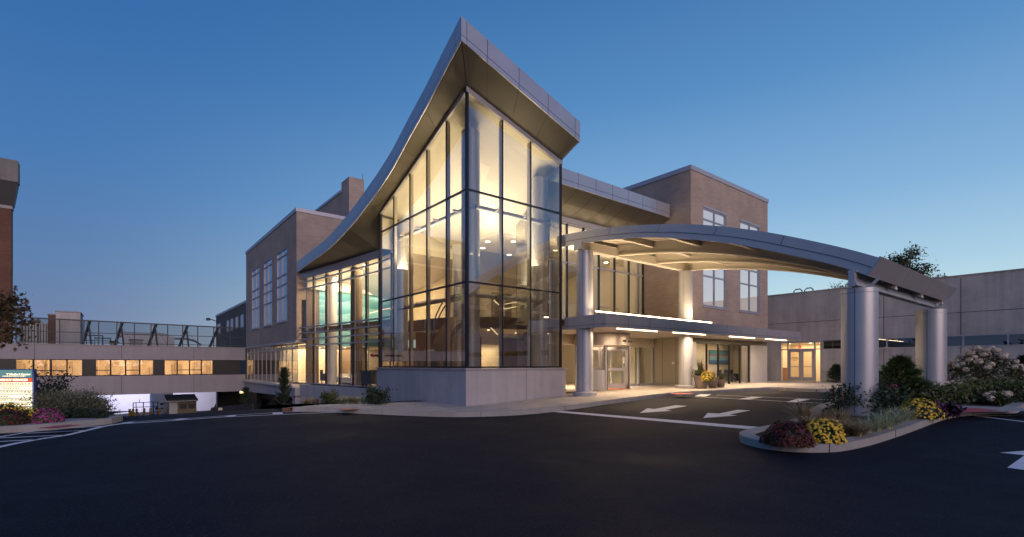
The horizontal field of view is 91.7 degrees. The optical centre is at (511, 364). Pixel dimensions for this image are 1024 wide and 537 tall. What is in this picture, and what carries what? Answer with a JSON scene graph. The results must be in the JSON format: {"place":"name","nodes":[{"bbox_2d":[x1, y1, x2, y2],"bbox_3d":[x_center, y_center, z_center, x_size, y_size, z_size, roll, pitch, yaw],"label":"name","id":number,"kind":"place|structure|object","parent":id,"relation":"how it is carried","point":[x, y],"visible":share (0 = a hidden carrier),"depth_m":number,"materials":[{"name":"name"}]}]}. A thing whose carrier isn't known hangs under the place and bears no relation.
{"place":"outdoors","nodes":[
{"label":"outdoors","id":0,"kind":"place"},
{"bbox_2d":[47,313,55,343],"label":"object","id":1,"kind":"structure","parent":0,"point":[51,327],"depth_m":39.71,"materials":[{"name":"red brick"}]},
{"bbox_2d":[20,417,99,424],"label":"pavement","id":2,"kind":"structure","parent":0,"point":[72,419],"depth_m":12.40,"materials":[{"name":"concrete"}]},
{"bbox_2d":[0,408,30,425],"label":"flower mound","id":3,"kind":"object","parent":2,"relation":"on","point":[10,417],"visible":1,"depth_m":11.29,"materials":[{"name":"red plant"}]},
{"bbox_2d":[16,407,39,421],"bbox_3d":[-11.638,1.206,11.900,0.641,0.371,0.675,0,0,-39],"label":"flower mound","id":4,"kind":"object","parent":2,"relation":"on","point":[30,411],"visible":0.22,"depth_m":11.85,"materials":[{"name":"yellow plant"}]},
{"bbox_2d":[30,407,65,423],"bbox_3d":[-11.046,1.199,11.798,0.648,0.366,0.661,0,0,-39],"label":"flower mound","id":5,"kind":"object","parent":2,"relation":"on","point":[49,415],"visible":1,"depth_m":11.68,"materials":[{"name":"pink plant"}]},
{"bbox_2d":[133,399,163,414],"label":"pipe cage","id":6,"kind":"object","parent":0,"point":[156,407],"visible":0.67,"depth_m":55.91,"materials":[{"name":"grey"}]},
{"bbox_2d":[0,386,1023,536],"bbox_3d":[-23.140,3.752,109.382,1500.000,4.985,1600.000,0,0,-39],"label":"ground","id":7,"kind":"structure","parent":0,"point":[267,473],"depth_m":6.79,"materials":[{"name":"asphalt"}]},
{"bbox_2d":[0,158,19,342],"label":"brick tower","id":8,"kind":"structure","parent":7,"relation":"on","point":[9,178],"depth_m":36.83,"materials":[{"name":"brick"}]},
{"bbox_2d":[0,369,36,409],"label":"monument sign","id":9,"kind":"object","parent":7,"relation":"on","point":[15,384],"visible":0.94,"depth_m":14.29,"materials":[{"name":"white"}]},
{"bbox_2d":[0,285,40,350],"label":"maple tree","id":10,"kind":"object","parent":7,"relation":"on","point":[11,300],"visible":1,"depth_m":12.80,"materials":[{"name":"green plant"}]},
{"bbox_2d":[28,361,77,408],"bbox_3d":[-16.480,0.885,17.501,1.936,2.068,1.657,0,0,-39],"label":"tree","id":11,"kind":"object","parent":7,"relation":"on","point":[54,386],"visible":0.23,"depth_m":17.65,"materials":[{"name":"green plant"}]},
{"bbox_2d":[0,423,121,446],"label":"hatched marking","id":12,"kind":"object","parent":7,"relation":"on","point":[96,427],"visible":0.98,"depth_m":10.50,"materials":[{"name":"paint"}]},
{"bbox_2d":[0,414,122,432],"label":"kerb","id":13,"kind":"structure","parent":7,"relation":"on","point":[37,427],"depth_m":11.57,"materials":[{"name":"concrete"}]},
{"bbox_2d":[66,411,130,416],"bbox_3d":[-14.927,1.438,11.812,9.350,0.216,4.926,0,0,-39],"label":"planting bed","id":14,"kind":"object","parent":7,"relation":"on","point":[115,412],"visible":0.16,"depth_m":14.18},
{"bbox_2d":[0,402,27,410],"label":"flower mound","id":15,"kind":"object","parent":14,"relation":"on","point":[9,405],"visible":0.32,"depth_m":12.61,"materials":[{"name":"yellow plant"}]},
{"bbox_2d":[19,386,76,410],"bbox_3d":[-12.643,1.012,13.597,1.563,0.931,1.464,0,0,-39],"label":"shrub","id":16,"kind":"object","parent":14,"relation":"on","point":[48,402],"visible":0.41,"depth_m":13.50,"materials":[{"name":"green plant"}]},
{"bbox_2d":[44,385,97,409],"bbox_3d":[-11.926,0.997,13.585,1.576,0.933,1.535,0,0,-39],"label":"shrub","id":17,"kind":"object","parent":14,"relation":"on","point":[68,404],"visible":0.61,"depth_m":13.41,"materials":[{"name":"green plant"}]},
{"bbox_2d":[54,387,120,414],"bbox_3d":[-11.586,0.995,13.604,1.561,0.931,1.504,0,0,18],"label":"shrub","id":18,"kind":"object","parent":14,"relation":"on","point":[84,403],"visible":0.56,"depth_m":13.44,"materials":[{"name":"green plant"}]},
{"bbox_2d":[67,408,116,417],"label":"shrub","id":19,"kind":"object","parent":14,"relation":"on","point":[79,414],"visible":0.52,"depth_m":12.72,"materials":[{"name":"green plant"}]},
{"bbox_2d":[81,407,117,418],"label":"shrub","id":20,"kind":"object","parent":14,"relation":"on","point":[101,414],"visible":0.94,"depth_m":12.76,"materials":[{"name":"green plant"}]},
{"bbox_2d":[83,395,117,411],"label":"shrub","id":21,"kind":"object","parent":14,"relation":"on","point":[102,405],"visible":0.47,"depth_m":13.54,"materials":[{"name":"green plant"}]},
{"bbox_2d":[0,343,244,396],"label":"sky bridge","id":22,"kind":"structure","parent":7,"relation":"on","point":[121,369],"depth_m":40.08,"materials":[{"name":"grey concrete"}]},
{"bbox_2d":[19,322,47,343],"bbox_3d":[-38.864,-2.478,40.621,1.620,1.725,4.030,0,0,-39],"label":"air handler","id":23,"kind":"object","parent":22,"relation":"on","point":[43,336],"visible":0.62,"depth_m":39.13,"materials":[{"name":"grey metal"}]},
{"bbox_2d":[55,310,83,343],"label":"stair housing","id":24,"kind":"object","parent":22,"relation":"on","point":[66,327],"visible":0.82,"depth_m":40.38,"materials":[{"name":"metal"}]},
{"bbox_2d":[15,359,212,376],"bbox_3d":[-30.465,0.220,38.966,12.145,1.280,0.180,0,0,-39],"label":"window frame","id":25,"kind":"structure","parent":22,"relation":"in","point":[33,360],"depth_m":38.39,"materials":[{"name":"brown"}]},
{"bbox_2d":[15,316,245,346],"bbox_3d":[-30.222,-2.446,40.741,14.781,2.032,1.705,0,0,-39],"label":"rooftop screen","id":26,"kind":"object","parent":22,"relation":"on","point":[151,334],"visible":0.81,"depth_m":39.84,"materials":[{"name":"grey metal"}]},
{"bbox_2d":[119,332,173,345],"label":"air handler","id":27,"kind":"object","parent":22,"relation":"on","point":[145,339],"visible":0.67,"depth_m":45.69,"materials":[{"name":"grey"}]},
{"bbox_2d":[95,392,215,413],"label":"service building","id":28,"kind":"structure","parent":7,"relation":"on","point":[206,401],"depth_m":63.35,"materials":[{"name":"white"}]},
{"bbox_2d":[150,393,172,414],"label":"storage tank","id":29,"kind":"object","parent":7,"relation":"on","point":[155,398],"visible":0.2,"depth_m":57.52,"materials":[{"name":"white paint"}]},
{"bbox_2d":[164,394,197,413],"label":"shed","id":30,"kind":"structure","parent":7,"relation":"on","point":[181,403],"depth_m":43.34,"materials":[{"name":"brown"}]},
{"bbox_2d":[122,412,336,423],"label":"crosswalk","id":31,"kind":"structure","parent":7,"relation":"on","point":[277,413],"depth_m":14.32,"materials":[{"name":"paint"}]},
{"bbox_2d":[211,404,253,411],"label":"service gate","id":32,"kind":"structure","parent":7,"relation":"on","point":[236,407],"depth_m":30.22,"materials":[{"name":"grey"}]},
{"bbox_2d":[217,391,261,409],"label":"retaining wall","id":33,"kind":"structure","parent":7,"relation":"on","point":[230,398],"depth_m":49.33,"materials":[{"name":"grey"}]},
{"bbox_2d":[215,300,273,406],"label":"distant wing","id":34,"kind":"structure","parent":7,"relation":"on","point":[234,316],"depth_m":51.31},
{"bbox_2d":[238,387,252,405],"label":"shrub","id":35,"kind":"object","parent":7,"relation":"on","point":[245,392],"visible":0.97,"depth_m":29.92,"materials":[{"name":"green plant"}]},
{"bbox_2d":[243,207,364,403],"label":"brick wing","id":36,"kind":"structure","parent":7,"relation":"on","point":[275,254],"depth_m":35.49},
{"bbox_2d":[251,266,259,330],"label":"window","id":37,"kind":"structure","parent":36,"relation":"in","point":[256,272],"depth_m":41.17,"materials":[{"name":"grey"}]},
{"bbox_2d":[262,257,271,327],"bbox_3d":[-18.581,-5.460,37.870,0.220,5.080,2.824,0,0,-39],"label":"window","id":38,"kind":"structure","parent":36,"relation":"in","point":[268,264],"depth_m":37.85,"materials":[{"name":"grey"}]},
{"bbox_2d":[275,247,286,323],"bbox_3d":[-16.019,-5.460,34.650,0.220,5.080,2.904,0,0,-39],"label":"window","id":39,"kind":"structure","parent":36,"relation":"in","point":[282,255],"depth_m":34.63,"materials":[{"name":"grey"}]},
{"bbox_2d":[314,174,363,216],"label":"penthouse block","id":40,"kind":"structure","parent":36,"relation":"on","point":[343,201],"depth_m":38.92,"materials":[{"name":"beige brick"}]},
{"bbox_2d":[260,400,419,407],"bbox_3d":[-10.485,2.054,24.820,5.700,1.416,16.100,0,0,-39],"label":"planting bed","id":41,"kind":"object","parent":7,"relation":"on","point":[288,405],"visible":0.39,"depth_m":20.73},
{"bbox_2d":[274,366,294,407],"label":"conifer","id":42,"kind":"object","parent":41,"relation":"on","point":[284,375],"visible":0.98,"depth_m":23.93,"materials":[{"name":"green plant"}]},
{"bbox_2d":[319,388,338,404],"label":"shrub","id":43,"kind":"object","parent":41,"relation":"on","point":[326,397],"visible":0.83,"depth_m":19.46,"materials":[{"name":"green plant"}]},
{"bbox_2d":[267,16,669,405],"bbox_3d":[-5.346,-3.695,33.414,15.345,15.790,31.050,0,0,-39],"label":"glass lobby","id":44,"kind":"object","parent":7,"relation":"on","point":[476,199],"visible":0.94,"depth_m":22.66,"materials":[{"name":"glass"}]},
{"bbox_2d":[336,370,364,384],"bbox_3d":[-9.594,0.755,29.683,0.950,0.850,2.600,0,0,-39],"label":"sofa","id":45,"kind":"object","parent":44,"relation":"on","point":[346,379],"visible":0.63,"depth_m":29.53,"materials":[{"name":"fabric"}]},
{"bbox_2d":[361,371,376,386],"bbox_3d":[-7.502,0.750,26.357,0.720,0.860,0.700,0,0,27],"label":"armchair","id":46,"kind":"object","parent":44,"relation":"on","point":[368,377],"visible":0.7,"depth_m":26.04,"materials":[{"name":"grey fabric"}]},
{"bbox_2d":[492,292,511,316],"bbox_3d":[-0.671,-3.560,32.642,1.600,2.280,0.060,0,0,-39],"label":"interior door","id":47,"kind":"structure","parent":44,"relation":"in","point":[495,307],"depth_m":32.69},
{"bbox_2d":[574,333,631,389],"bbox_3d":[4.435,-0.140,24.379,2.680,2.640,2.749,0,0,-39],"label":"entrance vestibule","id":48,"kind":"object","parent":44,"relation":"on","point":[605,342],"depth_m":23.61,"materials":[{"name":"beige"}]},
{"bbox_2d":[293,387,836,416],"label":"kerb","id":49,"kind":"structure","parent":7,"relation":"on","point":[470,414],"depth_m":16.07,"materials":[{"name":"concrete"}]},
{"bbox_2d":[555,411,754,428],"bbox_3d":[3.838,1.545,14.255,0.464,0.040,6.799,0,0,-43],"label":"stop line","id":50,"kind":"object","parent":7,"relation":"on","point":[703,423],"visible":0.88,"depth_m":13.71,"materials":[{"name":"paint"}]},
{"bbox_2d":[640,405,683,412],"bbox_3d":[4.913,1.453,16.313,2.370,0.106,1.006,0,0,-39],"label":"road arrow","id":51,"kind":"object","parent":7,"relation":"on","point":[659,409],"visible":1,"depth_m":16.27,"materials":[{"name":"paint"}]},
{"bbox_2d":[623,164,768,385],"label":"brick wing","id":52,"kind":"structure","parent":7,"relation":"on","point":[691,194],"depth_m":28.90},
{"bbox_2d":[521,311,799,341],"bbox_3d":[9.015,-1.811,26.854,17.990,0.734,5.200,0,0,-39],"label":"entrance canopy","id":53,"kind":"object","parent":52,"relation":"attached to","point":[634,326],"visible":0.97,"depth_m":22.81,"materials":[{"name":"silver metal"}]},
{"bbox_2d":[702,205,727,309],"bbox_3d":[11.581,-6.040,28.448,2.670,5.680,0.200,0,0,-39],"label":"window","id":54,"kind":"structure","parent":52,"relation":"in","point":[713,280],"depth_m":28.46,"materials":[{"name":"grey"}]},
{"bbox_2d":[709,350,727,363],"bbox_3d":[13.693,-0.500,32.819,2.500,0.900,0.070,0,0,-39],"label":"painting","id":55,"kind":"object","parent":52,"relation":"attached to","point":[723,357],"visible":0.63,"depth_m":32.77,"materials":[{"name":"multicoloured"}]},
{"bbox_2d":[740,219,760,314],"bbox_3d":[14.832,-6.040,31.035,2.660,5.680,0.200,0,0,-39],"label":"window","id":56,"kind":"structure","parent":52,"relation":"in","point":[749,279],"depth_m":31.09,"materials":[{"name":"grey"}]},
{"bbox_2d":[703,410,749,417],"bbox_3d":[6.284,1.450,14.713,2.275,0.102,0.929,0,0,-39],"label":"road arrow","id":57,"kind":"object","parent":7,"relation":"on","point":[709,415],"visible":1,"depth_m":14.68,"materials":[{"name":"paint"}]},
{"bbox_2d":[696,394,827,402],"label":"crosswalk","id":58,"kind":"structure","parent":7,"relation":"on","point":[752,397],"depth_m":19.17,"materials":[{"name":"paint"}]},
{"bbox_2d":[755,398,1005,436],"bbox_3d":[13.441,1.320,15.927,21.430,0.357,4.162,0,0,-39],"label":"planting bed","id":59,"kind":"object","parent":7,"relation":"on","point":[863,419],"visible":0.09,"depth_m":13.65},
{"bbox_2d":[758,420,816,448],"bbox_3d":[5.160,1.272,9.253,0.933,0.484,0.924,0,0,-39],"label":"flower mound","id":60,"kind":"object","parent":59,"relation":"on","point":[784,433],"visible":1,"depth_m":9.04,"materials":[{"name":"purple plant"}]},
{"bbox_2d":[781,400,821,422],"bbox_3d":[6.823,1.097,11.673,1.218,0.608,1.177,0,0,22],"label":"grass clump","id":61,"kind":"object","parent":59,"relation":"on","point":[807,411],"visible":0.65,"depth_m":11.61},
{"bbox_2d":[784,412,830,425],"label":"grass clump","id":62,"kind":"object","parent":59,"relation":"on","point":[805,421],"visible":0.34,"depth_m":11.00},
{"bbox_2d":[806,417,847,444],"bbox_3d":[5.937,1.247,9.464,0.803,0.489,0.822,0,0,-39],"label":"flower mound","id":63,"kind":"object","parent":59,"relation":"on","point":[825,431],"visible":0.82,"depth_m":9.25,"materials":[{"name":"yellow plant"}]},
{"bbox_2d":[807,406,852,419],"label":"grass clump","id":64,"kind":"object","parent":59,"relation":"on","point":[825,415],"visible":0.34,"depth_m":11.36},
{"bbox_2d":[815,415,857,426],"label":"grass clump","id":65,"kind":"object","parent":59,"relation":"on","point":[837,419],"visible":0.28,"depth_m":10.53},
{"bbox_2d":[822,405,865,421],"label":"grass clump","id":66,"kind":"object","parent":59,"relation":"on","point":[849,416],"visible":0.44,"depth_m":11.29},
{"bbox_2d":[814,379,887,413],"bbox_3d":[8.758,0.860,12.981,1.586,1.026,1.456,0,0,21],"label":"rose bush","id":67,"kind":"object","parent":59,"relation":"on","point":[837,399],"visible":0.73,"depth_m":12.77,"materials":[{"name":"green plant"}]},
{"bbox_2d":[831,415,882,436],"bbox_3d":[6.743,1.236,10.027,1.249,0.418,1.261,0,0,-39],"label":"grass clump","id":68,"kind":"object","parent":59,"relation":"on","point":[847,432],"visible":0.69,"depth_m":9.97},
{"bbox_2d":[836,420,889,436],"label":"grass clump","id":69,"kind":"object","parent":59,"relation":"on","point":[859,432],"visible":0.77,"depth_m":9.79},
{"bbox_2d":[832,372,900,416],"bbox_3d":[9.433,0.691,13.297,1.623,1.312,1.684,0,0,-39],"label":"rose bush","id":70,"kind":"object","parent":59,"relation":"on","point":[884,389],"visible":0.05,"depth_m":13.06,"materials":[{"name":"green plant"}]},
{"bbox_2d":[851,417,891,432],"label":"grass clump","id":71,"kind":"object","parent":59,"relation":"on","point":[867,422],"visible":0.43,"depth_m":10.19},
{"bbox_2d":[853,414,904,430],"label":"grass clump","id":72,"kind":"object","parent":59,"relation":"on","point":[877,424],"visible":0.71,"depth_m":10.30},
{"bbox_2d":[863,408,901,423],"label":"grass clump","id":73,"kind":"object","parent":59,"relation":"on","point":[879,415],"visible":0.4,"depth_m":11.19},
{"bbox_2d":[848,377,918,416],"bbox_3d":[9.430,0.826,12.669,1.512,1.071,1.510,0,0,-39],"label":"rose bush","id":74,"kind":"object","parent":59,"relation":"on","point":[886,396],"visible":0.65,"depth_m":12.42,"materials":[{"name":"green plant"}]},
{"bbox_2d":[868,412,916,428],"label":"grass clump","id":75,"kind":"object","parent":59,"relation":"on","point":[893,419],"visible":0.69,"depth_m":10.57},
{"bbox_2d":[878,409,914,424],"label":"grass clump","id":76,"kind":"object","parent":59,"relation":"on","point":[897,419],"visible":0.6,"depth_m":10.99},
{"bbox_2d":[879,353,934,399],"bbox_3d":[11.640,0.474,14.875,1.843,1.717,1.688,0,0,-39],"label":"conifer","id":77,"kind":"object","parent":59,"relation":"on","point":[901,367],"visible":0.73,"depth_m":14.70,"materials":[{"name":"green plant"}]},
{"bbox_2d":[894,406,928,420],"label":"grass clump","id":78,"kind":"object","parent":59,"relation":"on","point":[908,414],"visible":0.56,"depth_m":11.49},
{"bbox_2d":[892,383,949,406],"bbox_3d":[11.646,0.902,14.207,1.496,0.768,1.369,0,0,-39],"label":"juniper","id":79,"kind":"object","parent":59,"relation":"on","point":[933,395],"visible":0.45,"depth_m":14.01,"materials":[{"name":"green plant"}]},
{"bbox_2d":[899,398,944,419],"bbox_3d":[9.819,1.047,11.932,0.914,0.523,0.904,0,0,-39],"label":"flower mound","id":80,"kind":"object","parent":59,"relation":"on","point":[934,413],"visible":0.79,"depth_m":11.70,"materials":[{"name":"yellow plant"}]},
{"bbox_2d":[899,375,945,396],"bbox_3d":[11.955,0.786,14.925,1.865,1.090,1.664,0,0,-11],"label":"conifer","id":81,"kind":"object","parent":59,"relation":"on","point":[930,383],"visible":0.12,"depth_m":14.59,"materials":[{"name":"green plant"}]},
{"bbox_2d":[935,401,966,418],"bbox_3d":[10.755,1.089,12.282,0.713,0.479,0.783,0,0,20],"label":"ornamental kale","id":82,"kind":"object","parent":59,"relation":"on","point":[954,409],"visible":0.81,"depth_m":12.08,"materials":[{"name":"purple plant"}]},
{"bbox_2d":[936,381,977,404],"bbox_3d":[12.575,0.882,14.692,1.754,0.788,2.243,0,0,15],"label":"juniper","id":83,"kind":"object","parent":59,"relation":"on","point":[960,394],"visible":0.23,"depth_m":14.29,"materials":[{"name":"green plant"}]},
{"bbox_2d":[944,382,1014,402],"bbox_3d":[14.553,0.913,15.972,2.173,0.728,2.318,0,0,-39],"label":"juniper","id":84,"kind":"object","parent":59,"relation":"on","point":[963,385],"visible":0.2,"depth_m":15.63,"materials":[{"name":"green plant"}]},
{"bbox_2d":[946,377,1020,389],"bbox_3d":[15.472,0.829,16.736,2.234,0.890,2.499,0,0,-39],"label":"juniper","id":85,"kind":"object","parent":59,"relation":"on","point":[980,383],"visible":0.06,"depth_m":16.32,"materials":[{"name":"green plant"}]},
{"bbox_2d":[947,345,1023,381],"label":"hydrangea","id":86,"kind":"object","parent":59,"relation":"on","point":[973,357],"visible":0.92,"depth_m":20.76,"materials":[{"name":"white plant"}]},
{"bbox_2d":[948,381,1023,402],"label":"juniper","id":87,"kind":"object","parent":59,"relation":"on","point":[1018,398],"visible":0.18,"depth_m":15.55,"materials":[{"name":"green plant"}]},
{"bbox_2d":[973,391,1013,404],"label":"hydrangea","id":88,"kind":"object","parent":59,"relation":"on","point":[995,398],"visible":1,"depth_m":14.65,"materials":[{"name":"white plant"}]},
{"bbox_2d":[971,377,1023,401],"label":"juniper","id":89,"kind":"object","parent":59,"relation":"on","point":[1007,386],"visible":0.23,"depth_m":15.91,"materials":[{"name":"green plant"}]},
{"bbox_2d":[990,380,1023,401],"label":"juniper","id":90,"kind":"object","parent":59,"relation":"on","point":[1019,390],"visible":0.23,"depth_m":15.75,"materials":[{"name":"green plant"}]},
{"bbox_2d":[739,401,1023,452],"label":"kerb","id":91,"kind":"structure","parent":7,"relation":"on","point":[749,437],"depth_m":10.09,"materials":[{"name":"concrete"}]},
{"bbox_2d":[767,268,1023,382],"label":"concrete building","id":92,"kind":"structure","parent":7,"relation":"on","point":[985,309],"depth_m":29.47,"materials":[{"name":"grey"}]},
{"bbox_2d":[789,350,800,380],"bbox_3d":[19.330,0.030,33.966,0.110,2.100,0.785,0,0,-39],"label":"door","id":93,"kind":"structure","parent":92,"relation":"in","point":[794,364],"depth_m":33.97,"materials":[{"name":"glass"}]},
{"bbox_2d":[801,349,813,380],"bbox_3d":[19.831,0.030,33.336,0.110,2.100,0.785,0,0,-39],"label":"door","id":94,"kind":"structure","parent":92,"relation":"in","point":[807,356],"depth_m":33.37,"materials":[{"name":"glass"}]},
{"bbox_2d":[823,339,885,348],"label":"window pane","id":95,"kind":"structure","parent":92,"relation":"in","point":[833,344],"depth_m":32.09,"materials":[{"name":"black glass"}]},
{"bbox_2d":[822,333,1023,349],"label":"window frame","id":96,"kind":"structure","parent":92,"relation":"in","point":[1008,333],"depth_m":27.23,"materials":[{"name":"grey metal"}]},
{"bbox_2d":[888,336,961,346],"label":"window pane","id":97,"kind":"structure","parent":92,"relation":"in","point":[951,340],"depth_m":29.09,"materials":[{"name":"black glass"}]},
{"bbox_2d":[964,335,1006,345],"label":"window pane","id":98,"kind":"structure","parent":92,"relation":"in","point":[980,339],"depth_m":26.54,"materials":[{"name":"blue glass"}]},
{"bbox_2d":[1009,334,1023,344],"label":"window pane","id":99,"kind":"structure","parent":92,"relation":"in","point":[1013,338],"depth_m":25.63,"materials":[{"name":"blue glass"}]},
{"bbox_2d":[883,241,943,277],"bbox_3d":[31.898,-4.194,39.916,4.063,10.996,5.240,0,0,-39],"label":"tree","id":100,"kind":"object","parent":7,"relation":"on","point":[905,260],"visible":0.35,"depth_m":39.35,"materials":[{"name":"green plant"}]},
{"bbox_2d":[1000,451,1023,469],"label":"road arrow","id":101,"kind":"object","parent":7,"relation":"on","point":[1018,464],"visible":1,"depth_m":7.97,"materials":[{"name":"paint"}]},
{"bbox_2d":[1008,354,1023,380],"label":"conifer","id":102,"kind":"object","parent":7,"relation":"on","point":[1021,358],"visible":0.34,"depth_m":23.46,"materials":[{"name":"green plant"}]},
{"bbox_2d":[0,0,1023,347],"label":"sky","id":103,"kind":"structure","parent":0,"point":[154,143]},
{"bbox_2d":[300,381,840,411],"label":"pavement","id":104,"kind":"structure","parent":0,"point":[568,398],"depth_m":19.14,"materials":[{"name":"concrete"}]},
{"bbox_2d":[361,384,396,404],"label":"shrub","id":105,"kind":"object","parent":104,"relation":"on","point":[377,396],"visible":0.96,"depth_m":18.69,"materials":[{"name":"green plant"}]},
{"bbox_2d":[694,376,708,388],"bbox_3d":[9.385,0.854,24.600,0.770,0.630,0.770,0,0,-39],"label":"planter pot","id":106,"kind":"object","parent":104,"relation":"on","point":[699,383],"visible":0.69,"depth_m":24.36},
{"bbox_2d":[700,370,714,380],"bbox_3d":[9.531,0.531,24.188,0.740,0.539,0.737,0,0,-39],"label":"flower mound","id":107,"kind":"object","parent":106,"relation":"in","point":[707,376],"visible":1,"depth_m":24.01,"materials":[{"name":"yellow plant"}]},
{"bbox_2d":[708,377,718,387],"bbox_3d":[10.182,0.906,25.200,0.562,0.520,0.562,0,0,-39],"label":"planter pot","id":108,"kind":"object","parent":104,"relation":"on","point":[713,384],"visible":0.67,"depth_m":25.01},
{"bbox_2d":[724,370,737,381],"bbox_3d":[14.354,0.750,32.393,0.720,0.860,0.700,0,0,-27],"label":"armchair","id":109,"kind":"object","parent":104,"relation":"on","point":[734,376],"visible":0.47,"depth_m":32.12,"materials":[{"name":"grey fabric"}]},
{"bbox_2d":[557,224,955,415],"bbox_3d":[8.681,-2.009,19.272,8.415,7.017,11.550,0,0,-39],"label":"arched canopy","id":110,"kind":"object","parent":104,"relation":"on","point":[685,250],"visible":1,"depth_m":17.09,"materials":[{"name":"silver metal"}]},
{"bbox_2d":[962,405,1023,412],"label":"path","id":111,"kind":"structure","parent":0,"point":[1001,409],"depth_m":13.06,"materials":[{"name":"concrete"}]},
{"bbox_2d":[964,408,997,411],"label":"tactile paving","id":112,"kind":"structure","parent":111,"relation":"on","point":[974,410],"depth_m":12.62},
{"label":"planting bed","id":113,"kind":"structure","parent":0,"visible":0},
{"bbox_2d":[826,363,840,382],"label":"conifer","id":114,"kind":"object","parent":113,"relation":"on","point":[835,371],"visible":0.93,"depth_m":31.54,"materials":[{"name":"green plant"}]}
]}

